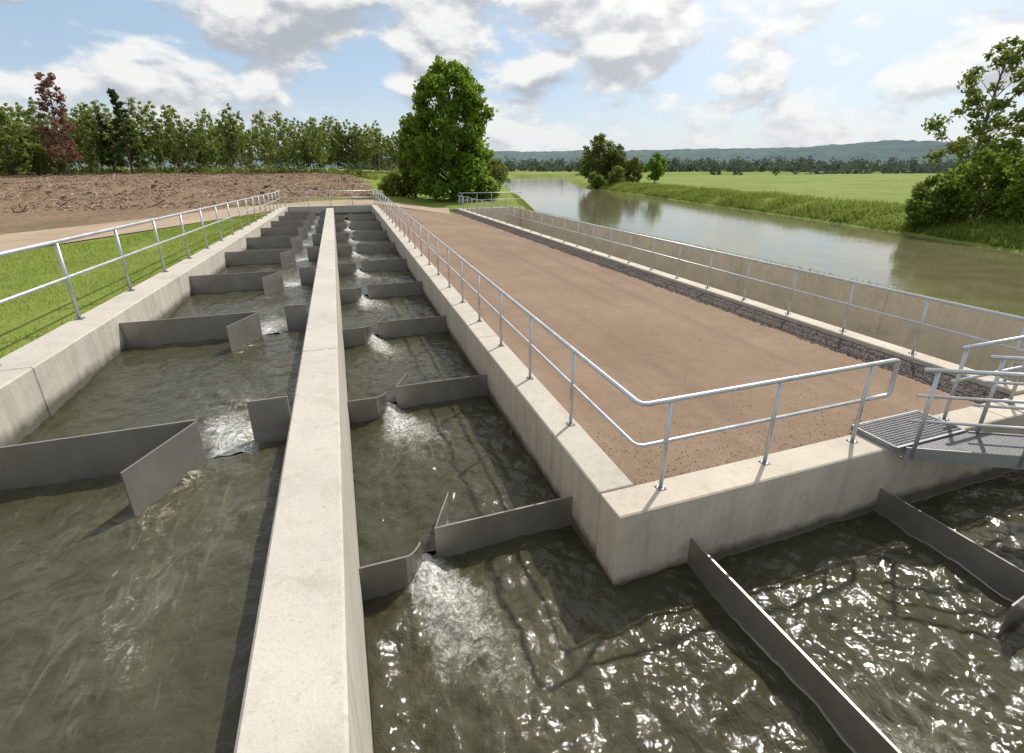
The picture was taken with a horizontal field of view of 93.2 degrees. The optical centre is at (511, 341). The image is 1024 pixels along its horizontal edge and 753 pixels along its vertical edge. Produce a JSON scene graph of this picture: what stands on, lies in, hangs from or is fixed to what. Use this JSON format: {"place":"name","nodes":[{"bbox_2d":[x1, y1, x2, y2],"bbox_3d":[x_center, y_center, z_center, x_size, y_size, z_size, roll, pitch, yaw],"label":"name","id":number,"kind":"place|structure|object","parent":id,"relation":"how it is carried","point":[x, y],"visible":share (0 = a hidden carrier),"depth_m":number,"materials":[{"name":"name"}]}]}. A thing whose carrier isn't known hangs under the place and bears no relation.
{"place":"outdoors","nodes":[
{"label":"outdoors","id":0,"kind":"place"},
{"bbox_2d":[0,215,265,358],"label":"grass","id":1,"kind":"structure","parent":0,"point":[148,235],"depth_m":12.95,"materials":[{"name":"green"}]},
{"bbox_2d":[0,214,347,752],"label":"channel water","id":2,"kind":"structure","parent":0,"point":[123,629],"depth_m":3.22,"materials":[{"name":"liquid"}]},
{"bbox_2d":[0,199,449,251],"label":"sandy track","id":3,"kind":"structure","parent":0,"point":[13,240],"depth_m":22.76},
{"bbox_2d":[267,269,435,555],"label":"channel floor","id":4,"kind":"structure","parent":0,"point":[432,553],"depth_m":11.95,"materials":[{"name":"concrete"}]},
{"bbox_2d":[234,208,373,752],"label":"concrete wall","id":5,"kind":"structure","parent":4,"relation":"on","point":[307,687],"depth_m":2.96,"materials":[{"name":"concrete"}]},
{"bbox_2d":[119,304,307,351],"bbox_3d":[-4.420,0.250,7.453,2.563,1.200,0.894,-9,22,-24],"label":"baffle","id":6,"kind":"object","parent":5,"relation":"attached to","point":[238,330],"visible":0.3,"depth_m":7.41,"materials":[{"name":"concrete"}]},
{"bbox_2d":[189,267,314,294],"bbox_3d":[-5.692,-0.903,10.899,2.563,1.200,0.894,-9,22,-24],"label":"baffle","id":7,"kind":"object","parent":5,"relation":"attached to","point":[268,282],"visible":0.3,"depth_m":10.86,"materials":[{"name":"concrete"}]},
{"bbox_2d":[224,246,318,266],"bbox_3d":[-6.965,-2.056,14.346,2.563,1.200,0.894,-9,22,-24],"label":"baffle","id":8,"kind":"object","parent":5,"relation":"attached to","point":[284,257],"visible":0.3,"depth_m":14.31,"materials":[{"name":"metal"}]},
{"bbox_2d":[246,234,321,261],"bbox_3d":[-8.237,-3.209,17.793,2.563,1.200,0.894,-9,22,-24],"label":"baffle","id":9,"kind":"object","parent":5,"relation":"attached to","point":[292,242],"visible":0.27,"depth_m":17.76,"materials":[{"name":"concrete"}]},
{"bbox_2d":[260,225,322,236],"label":"baffle","id":10,"kind":"object","parent":5,"relation":"attached to","point":[283,231],"visible":0.27,"depth_m":21.21,"materials":[{"name":"concrete"}]},
{"bbox_2d":[271,219,324,228],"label":"baffle","id":11,"kind":"object","parent":5,"relation":"attached to","point":[297,223],"visible":0.27,"depth_m":24.66,"materials":[{"name":"concrete"}]},
{"bbox_2d":[278,214,324,227],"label":"baffle","id":12,"kind":"object","parent":5,"relation":"attached to","point":[298,217],"visible":0.23,"depth_m":28.09,"materials":[{"name":"metal"}]},
{"bbox_2d":[335,221,380,238],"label":"baffle","id":13,"kind":"object","parent":5,"relation":"attached to","point":[354,225],"visible":0.34,"depth_m":28.83,"materials":[{"name":"metal"}]},
{"bbox_2d":[335,230,387,251],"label":"baffle","id":14,"kind":"object","parent":5,"relation":"attached to","point":[357,235],"visible":0.36,"depth_m":25.51,"materials":[{"name":"concrete"}]},
{"bbox_2d":[336,242,395,255],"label":"baffle","id":15,"kind":"object","parent":5,"relation":"attached to","point":[361,248],"visible":0.37,"depth_m":22.23,"materials":[{"name":"metal"}]},
{"bbox_2d":[338,258,406,274],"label":"baffle","id":16,"kind":"object","parent":5,"relation":"attached to","point":[367,265],"visible":0.37,"depth_m":18.94,"materials":[{"name":"concrete"}]},
{"bbox_2d":[339,281,422,303],"bbox_3d":[-4.301,-1.372,15.908,2.623,1.100,0.821,-10,22,-26],"label":"baffle","id":17,"kind":"object","parent":5,"relation":"attached to","point":[375,290],"visible":0.37,"depth_m":15.65,"materials":[{"name":"concrete"}]},
{"bbox_2d":[342,315,446,348],"bbox_3d":[-3.061,-0.063,12.617,2.623,1.100,0.821,-10,22,-26],"label":"baffle","id":18,"kind":"object","parent":5,"relation":"attached to","point":[386,329],"visible":0.36,"depth_m":12.36,"materials":[{"name":"concrete"}]},
{"bbox_2d":[347,373,487,422],"bbox_3d":[-1.822,1.247,9.327,2.623,1.100,0.821,-10,22,-26],"label":"baffle","id":19,"kind":"object","parent":5,"relation":"attached to","point":[373,408],"visible":0.38,"depth_m":9.06,"materials":[{"name":"concrete"}]},
{"bbox_2d":[358,492,572,604],"bbox_3d":[-0.583,2.556,6.037,2.623,1.100,0.821,-10,22,-26],"label":"baffle","id":20,"kind":"object","parent":5,"relation":"attached to","point":[384,578],"visible":0.38,"depth_m":5.76,"materials":[{"name":"metal"}]},
{"bbox_2d":[0,168,1023,489],"bbox_3d":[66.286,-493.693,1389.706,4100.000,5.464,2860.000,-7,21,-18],"label":"ground","id":21,"kind":"structure","parent":0,"point":[880,186],"depth_m":39.48,"materials":[{"name":"plant"}]},
{"bbox_2d":[0,108,47,174],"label":"tree","id":22,"kind":"object","parent":21,"relation":"on","point":[10,133],"visible":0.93,"depth_m":78.16,"materials":[{"name":"green plant"}]},
{"bbox_2d":[23,104,58,169],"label":"tree","id":23,"kind":"object","parent":21,"relation":"on","point":[33,119],"visible":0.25,"depth_m":83.39,"materials":[{"name":"green plant"}]},
{"bbox_2d":[18,124,75,174],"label":"tree","id":24,"kind":"object","parent":21,"relation":"on","point":[60,165],"visible":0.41,"depth_m":81.13,"materials":[{"name":"green plant"}]},
{"bbox_2d":[34,72,83,175],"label":"tree","id":25,"kind":"object","parent":21,"relation":"on","point":[51,137],"visible":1,"depth_m":77.02,"materials":[{"name":"red plant"}]},
{"bbox_2d":[59,115,85,172],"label":"tree","id":26,"kind":"object","parent":21,"relation":"on","point":[72,120],"visible":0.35,"depth_m":89.78,"materials":[{"name":"green plant"}]},
{"bbox_2d":[67,103,98,169],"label":"tree","id":27,"kind":"object","parent":21,"relation":"on","point":[77,112],"visible":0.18,"depth_m":91.97,"materials":[{"name":"green plant"}]},
{"bbox_2d":[71,113,101,172],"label":"tree","id":28,"kind":"object","parent":21,"relation":"on","point":[78,123],"visible":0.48,"depth_m":88.97,"materials":[{"name":"green plant"}]},
{"bbox_2d":[78,110,106,173],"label":"tree","id":29,"kind":"object","parent":21,"relation":"on","point":[92,144],"visible":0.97,"depth_m":86.07,"materials":[{"name":"green plant"}]},
{"bbox_2d":[82,99,121,158],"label":"tree","id":30,"kind":"object","parent":21,"relation":"on","point":[107,119],"visible":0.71,"depth_m":86.10,"materials":[{"name":"green plant"}]},
{"bbox_2d":[94,109,125,173],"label":"conifer tree","id":31,"kind":"object","parent":21,"relation":"on","point":[107,155],"visible":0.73,"depth_m":87.54,"materials":[{"name":"green plant"}]},
{"bbox_2d":[106,87,148,173],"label":"conifer tree","id":32,"kind":"object","parent":21,"relation":"on","point":[118,111],"visible":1,"depth_m":85.66,"materials":[{"name":"green plant"}]},
{"bbox_2d":[123,117,145,173],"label":"tree","id":33,"kind":"object","parent":21,"relation":"on","point":[137,139],"visible":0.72,"depth_m":87.45,"materials":[{"name":"green plant"}]},
{"bbox_2d":[124,96,152,159],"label":"tree","id":34,"kind":"object","parent":21,"relation":"on","point":[138,117],"visible":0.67,"depth_m":93.22,"materials":[{"name":"green plant"}]},
{"bbox_2d":[0,207,287,446],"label":"concrete wall","id":35,"kind":"structure","parent":21,"relation":"on","point":[44,377],"depth_m":6.23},
{"bbox_2d":[0,190,280,364],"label":"railing","id":36,"kind":"object","parent":35,"relation":"on","point":[66,277],"visible":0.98,"depth_m":8.33,"materials":[{"name":"metal"}]},
{"bbox_2d":[0,396,290,515],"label":"baffle","id":37,"kind":"object","parent":35,"relation":"attached to","point":[151,464],"visible":0.31,"depth_m":4.01,"materials":[{"name":"metal"}]},
{"bbox_2d":[136,105,169,166],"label":"tree","id":38,"kind":"object","parent":21,"relation":"on","point":[157,153],"visible":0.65,"depth_m":95.84,"materials":[{"name":"green plant"}]},
{"bbox_2d":[143,101,165,168],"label":"tree","id":39,"kind":"object","parent":21,"relation":"on","point":[154,125],"visible":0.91,"depth_m":93.27,"materials":[{"name":"green plant"}]},
{"bbox_2d":[159,104,194,172],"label":"tree","id":40,"kind":"object","parent":21,"relation":"on","point":[174,140],"visible":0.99,"depth_m":93.31,"materials":[{"name":"green plant"}]},
{"bbox_2d":[180,118,203,167],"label":"tree","id":41,"kind":"object","parent":21,"relation":"on","point":[196,139],"visible":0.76,"depth_m":100.13,"materials":[{"name":"green plant"}]},
{"bbox_2d":[0,169,391,212],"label":"logging debris","id":42,"kind":"object","parent":21,"relation":"on","point":[61,207],"visible":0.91,"depth_m":55.20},
{"bbox_2d":[1,163,402,179],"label":"undergrowth","id":43,"kind":"object","parent":21,"relation":"on","point":[173,169],"visible":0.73,"depth_m":97.88,"materials":[{"name":"green plant"}]},
{"bbox_2d":[1,117,408,170],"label":"woodland","id":44,"kind":"object","parent":21,"relation":"on","point":[390,150],"visible":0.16,"depth_m":115.76,"materials":[{"name":"green plant"}]},
{"bbox_2d":[194,108,222,168],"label":"tree","id":45,"kind":"object","parent":21,"relation":"on","point":[211,157],"visible":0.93,"depth_m":96.46,"materials":[{"name":"green plant"}]},
{"bbox_2d":[211,118,236,172],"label":"tree","id":46,"kind":"object","parent":21,"relation":"on","point":[224,158],"visible":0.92,"depth_m":94.40,"materials":[{"name":"green plant"}]},
{"bbox_2d":[224,117,237,172],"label":"tree","id":47,"kind":"object","parent":21,"relation":"on","point":[230,143],"visible":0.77,"depth_m":94.08,"materials":[{"name":"green plant"}]},
{"bbox_2d":[224,103,244,172],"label":"tree","id":48,"kind":"object","parent":21,"relation":"on","point":[234,121],"visible":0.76,"depth_m":93.14,"materials":[{"name":"green plant"}]},
{"bbox_2d":[234,125,254,173],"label":"tree","id":49,"kind":"object","parent":21,"relation":"on","point":[241,140],"visible":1,"depth_m":92.01,"materials":[{"name":"green plant"}]},
{"bbox_2d":[236,111,253,167],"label":"tree","id":50,"kind":"object","parent":21,"relation":"on","point":[241,125],"visible":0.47,"depth_m":96.79,"materials":[{"name":"green plant"}]},
{"bbox_2d":[250,115,272,166],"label":"tree","id":51,"kind":"object","parent":21,"relation":"on","point":[258,150],"visible":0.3,"depth_m":105.70,"materials":[{"name":"green plant"}]},
{"bbox_2d":[249,110,278,173],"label":"tree","id":52,"kind":"object","parent":21,"relation":"on","point":[264,141],"visible":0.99,"depth_m":93.17,"materials":[{"name":"green plant"}]},
{"bbox_2d":[265,110,291,171],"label":"tree","id":53,"kind":"object","parent":21,"relation":"on","point":[279,120],"visible":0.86,"depth_m":96.62,"materials":[{"name":"green plant"}]},
{"bbox_2d":[282,118,303,169],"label":"tree","id":54,"kind":"object","parent":21,"relation":"on","point":[297,144],"visible":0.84,"depth_m":102.92,"materials":[{"name":"green plant"}]},
{"bbox_2d":[303,116,324,171],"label":"tree","id":55,"kind":"object","parent":21,"relation":"on","point":[306,139],"visible":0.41,"depth_m":102.19,"materials":[{"name":"green plant"}]},
{"bbox_2d":[307,117,330,173],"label":"tree","id":56,"kind":"object","parent":21,"relation":"on","point":[312,143],"visible":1,"depth_m":98.34,"materials":[{"name":"green plant"}]},
{"bbox_2d":[282,204,376,219],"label":"concrete wall","id":57,"kind":"structure","parent":21,"relation":"on","point":[352,209],"depth_m":34.80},
{"bbox_2d":[282,190,374,206],"bbox_3d":[-13.020,-10.187,34.556,6.200,1.007,0.100,-7,21,-18],"label":"railing","id":58,"kind":"object","parent":57,"relation":"on","point":[284,198],"visible":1,"depth_m":34.42,"materials":[{"name":"metal"}]},
{"bbox_2d":[321,115,340,168],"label":"tree","id":59,"kind":"object","parent":21,"relation":"on","point":[335,153],"visible":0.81,"depth_m":109.33,"materials":[{"name":"green plant"}]},
{"bbox_2d":[326,116,344,170],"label":"tree","id":60,"kind":"object","parent":21,"relation":"on","point":[340,149],"visible":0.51,"depth_m":111.64,"materials":[{"name":"green plant"}]},
{"bbox_2d":[331,123,348,170],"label":"tree","id":61,"kind":"object","parent":21,"relation":"on","point":[344,161],"visible":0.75,"depth_m":112.72,"materials":[{"name":"green plant"}]},
{"bbox_2d":[342,119,354,168],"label":"tree","id":62,"kind":"object","parent":21,"relation":"on","point":[346,139],"visible":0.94,"depth_m":111.81,"materials":[{"name":"green plant"}]},
{"bbox_2d":[345,126,359,167],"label":"tree","id":63,"kind":"object","parent":21,"relation":"on","point":[352,157],"visible":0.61,"depth_m":113.46,"materials":[{"name":"green plant"}]},
{"bbox_2d":[351,123,364,169],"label":"tree","id":64,"kind":"object","parent":21,"relation":"on","point":[360,151],"visible":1,"depth_m":108.53,"materials":[{"name":"green plant"}]},
{"bbox_2d":[359,123,377,171],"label":"tree","id":65,"kind":"object","parent":21,"relation":"on","point":[368,156],"visible":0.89,"depth_m":110.12,"materials":[{"name":"green plant"}]},
{"bbox_2d":[365,128,382,171],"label":"tree","id":66,"kind":"object","parent":21,"relation":"on","point":[373,160],"visible":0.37,"depth_m":113.79,"materials":[{"name":"green plant"}]},
{"bbox_2d":[371,120,383,173],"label":"tree","id":67,"kind":"object","parent":21,"relation":"on","point":[378,138],"visible":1,"depth_m":109.02,"materials":[{"name":"green plant"}]},
{"bbox_2d":[374,127,387,172],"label":"tree","id":68,"kind":"object","parent":21,"relation":"on","point":[384,145],"visible":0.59,"depth_m":114.78,"materials":[{"name":"green plant"}]},
{"bbox_2d":[376,171,410,196],"bbox_3d":[-12.988,-17.131,53.216,2.984,3.258,3.473,17,26,39],"label":"bush","id":69,"kind":"object","parent":21,"relation":"on","point":[390,181],"visible":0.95,"depth_m":52.59,"materials":[{"name":"green plant"}]},
{"bbox_2d":[394,116,425,197],"bbox_3d":[-10.594,-19.874,52.493,4.357,8.686,5.140,-7,21,-18],"label":"tree","id":70,"kind":"object","parent":21,"relation":"on","point":[410,184],"visible":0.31,"depth_m":51.82,"materials":[{"name":"green plant"}]},
{"bbox_2d":[400,54,497,200],"bbox_3d":[-6.439,-21.217,49.382,9.985,13.722,9.410,-7,21,-18],"label":"tree","id":71,"kind":"object","parent":21,"relation":"on","point":[450,142],"visible":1,"depth_m":47.55,"materials":[{"name":"green plant"}]},
{"bbox_2d":[474,176,501,201],"bbox_3d":[-2.747,-16.279,51.917,2.984,3.258,3.473,-10,22,-25],"label":"bush","id":72,"kind":"object","parent":21,"relation":"on","point":[491,185],"visible":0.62,"depth_m":51.26,"materials":[{"name":"green plant"}]},
{"bbox_2d":[455,207,524,226],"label":"concrete wall","id":73,"kind":"structure","parent":21,"relation":"on","point":[510,211],"depth_m":43.97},
{"bbox_2d":[483,157,509,179],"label":"bush","id":74,"kind":"object","parent":21,"relation":"on","point":[492,163],"visible":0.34,"depth_m":146.84,"materials":[{"name":"green plant"}]},
{"bbox_2d":[488,164,510,184],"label":"bush","id":75,"kind":"object","parent":21,"relation":"on","point":[498,173],"visible":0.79,"depth_m":125.92,"materials":[{"name":"green plant"}]},
{"bbox_2d":[371,205,633,558],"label":"concrete wall","id":76,"kind":"structure","parent":21,"relation":"on","point":[575,461],"depth_m":7.55,"materials":[{"name":"concrete"}]},
{"bbox_2d":[588,174,606,188],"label":"bush","id":77,"kind":"object","parent":21,"relation":"on","point":[597,181],"visible":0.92,"depth_m":110.83,"materials":[{"name":"green plant"}]},
{"bbox_2d":[578,132,622,182],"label":"tree","id":78,"kind":"object","parent":21,"relation":"on","point":[590,157],"visible":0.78,"depth_m":116.14,"materials":[{"name":"green plant"}]},
{"bbox_2d":[598,143,628,181],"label":"tree","id":79,"kind":"object","parent":21,"relation":"on","point":[620,159],"visible":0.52,"depth_m":115.98,"materials":[{"name":"green plant"}]},
{"bbox_2d":[605,165,628,183],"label":"bush","id":80,"kind":"object","parent":21,"relation":"on","point":[617,174],"visible":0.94,"depth_m":108.21,"materials":[{"name":"green plant"}]},
{"bbox_2d":[623,156,644,181],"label":"tree","id":81,"kind":"object","parent":21,"relation":"on","point":[633,163],"visible":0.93,"depth_m":114.82,"materials":[{"name":"green plant"}]},
{"bbox_2d":[341,152,958,173],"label":"woodland","id":82,"kind":"object","parent":21,"relation":"on","point":[802,164],"visible":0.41,"depth_m":373.19,"materials":[{"name":"green"}]},
{"bbox_2d":[642,152,668,182],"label":"tree","id":83,"kind":"object","parent":21,"relation":"on","point":[658,166],"visible":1,"depth_m":108.35,"materials":[{"name":"green plant"}]},
{"bbox_2d":[449,209,1008,397],"bbox_3d":[1.152,-5.323,25.081,0.770,0.001,39.400,-7,21,-18],"label":"gravel strip","id":84,"kind":"object","parent":21,"relation":"on","point":[746,314],"visible":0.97,"depth_m":11.80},
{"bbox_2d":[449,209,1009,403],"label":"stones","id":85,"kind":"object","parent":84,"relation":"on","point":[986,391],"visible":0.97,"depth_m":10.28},
{"bbox_2d":[456,208,1023,395],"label":"concrete wall","id":86,"kind":"structure","parent":21,"relation":"on","point":[925,360],"depth_m":11.30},
{"bbox_2d":[457,195,1023,381],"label":"railing","id":87,"kind":"object","parent":86,"relation":"on","point":[1016,349],"visible":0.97,"depth_m":11.35,"materials":[{"name":"metal"}]},
{"bbox_2d":[511,193,1020,316],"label":"grass","id":88,"kind":"structure","parent":21,"relation":"on","point":[523,203],"depth_m":22.75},
{"bbox_2d":[521,209,1023,382],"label":"concrete wall","id":89,"kind":"structure","parent":21,"relation":"on","point":[940,344],"depth_m":16.88,"materials":[{"name":"concrete"}]},
{"bbox_2d":[595,394,1023,586],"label":"concrete wall","id":90,"kind":"structure","parent":21,"relation":"on","point":[717,513],"depth_m":5.81,"materials":[{"name":"concrete"}]},
{"bbox_2d":[374,189,899,490],"bbox_3d":[-2.563,-4.909,20.883,3.893,1.977,34.470,-7,21,-18],"label":"railing","id":91,"kind":"object","parent":90,"relation":"on","point":[665,441],"visible":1,"depth_m":6.01,"materials":[{"name":"metal"}]},
{"bbox_2d":[687,538,901,752],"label":"baffle","id":92,"kind":"object","parent":90,"relation":"attached to","point":[856,729],"visible":0.33,"depth_m":4.31,"materials":[{"name":"metal"}]},
{"bbox_2d":[850,355,1023,469],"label":"footbridge","id":93,"kind":"object","parent":90,"relation":"on","point":[918,435],"visible":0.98,"depth_m":6.17,"materials":[{"name":"metal"}]},
{"bbox_2d":[874,488,1023,634],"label":"baffle","id":94,"kind":"object","parent":90,"relation":"attached to","point":[1002,577],"visible":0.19,"depth_m":5.64,"materials":[{"name":"metal"}]},
{"bbox_2d":[938,335,1023,420],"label":"railing","id":95,"kind":"object","parent":90,"relation":"on","point":[957,379],"visible":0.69,"depth_m":6.82,"materials":[{"name":"metal"}]},
{"bbox_2d":[901,172,970,229],"bbox_3d":[30.474,-9.993,34.844,3.624,4.077,4.562,6,20,16],"label":"bush","id":96,"kind":"object","parent":21,"relation":"on","point":[921,214],"visible":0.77,"depth_m":34.41,"materials":[{"name":"green plant"}]},
{"bbox_2d":[920,35,1023,167],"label":"tree","id":97,"kind":"object","parent":21,"relation":"on","point":[959,148],"visible":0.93,"depth_m":39.45,"materials":[{"name":"green plant"}]},
{"bbox_2d":[934,139,1023,212],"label":"bush","id":98,"kind":"object","parent":21,"relation":"on","point":[1012,146],"visible":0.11,"depth_m":35.15,"materials":[{"name":"green plant"}]},
{"bbox_2d":[935,148,1023,222],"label":"bush","id":99,"kind":"object","parent":21,"relation":"on","point":[963,184],"visible":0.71,"depth_m":32.71,"materials":[{"name":"green plant"}]},
{"bbox_2d":[976,156,1023,224],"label":"bush","id":100,"kind":"object","parent":21,"relation":"on","point":[1015,191],"visible":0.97,"depth_m":30.93,"materials":[{"name":"green plant"}]},
{"bbox_2d":[0,140,1023,169],"bbox_3d":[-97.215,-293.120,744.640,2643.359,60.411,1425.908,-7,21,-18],"label":"hills","id":101,"kind":"structure","parent":0,"point":[885,150],"depth_m":953.55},
{"bbox_2d":[0,0,1023,152],"label":"sky","id":102,"kind":"structure","parent":0,"point":[558,75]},
{"bbox_2d":[378,205,951,485],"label":"gravel path","id":103,"kind":"structure","parent":0,"point":[661,351],"depth_m":8.93,"materials":[{"name":"gravel"}]},
{"bbox_2d":[335,220,1023,752],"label":"channel water","id":104,"kind":"structure","parent":0,"point":[549,642],"depth_m":4.93,"materials":[{"name":"liquid"}]},
{"bbox_2d":[334,214,375,227],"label":"baffle","id":105,"kind":"object","parent":104,"relation":"in","point":[354,217],"visible":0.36,"depth_m":32.09,"materials":[{"name":"concrete"}]},
{"bbox_2d":[451,214,978,410],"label":"gravel path","id":106,"kind":"structure","parent":0,"point":[911,386],"depth_m":10.81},
{"bbox_2d":[502,177,1023,316],"bbox_3d":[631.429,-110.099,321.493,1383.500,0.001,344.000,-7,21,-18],"label":"river","id":107,"kind":"structure","parent":0,"point":[985,277],"depth_m":31.26,"materials":[{"name":"liquid"}]},
{"bbox_2d":[597,180,1023,249],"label":"grass","id":108,"kind":"structure","parent":0,"point":[745,198],"depth_m":44.98,"materials":[{"name":"green"}]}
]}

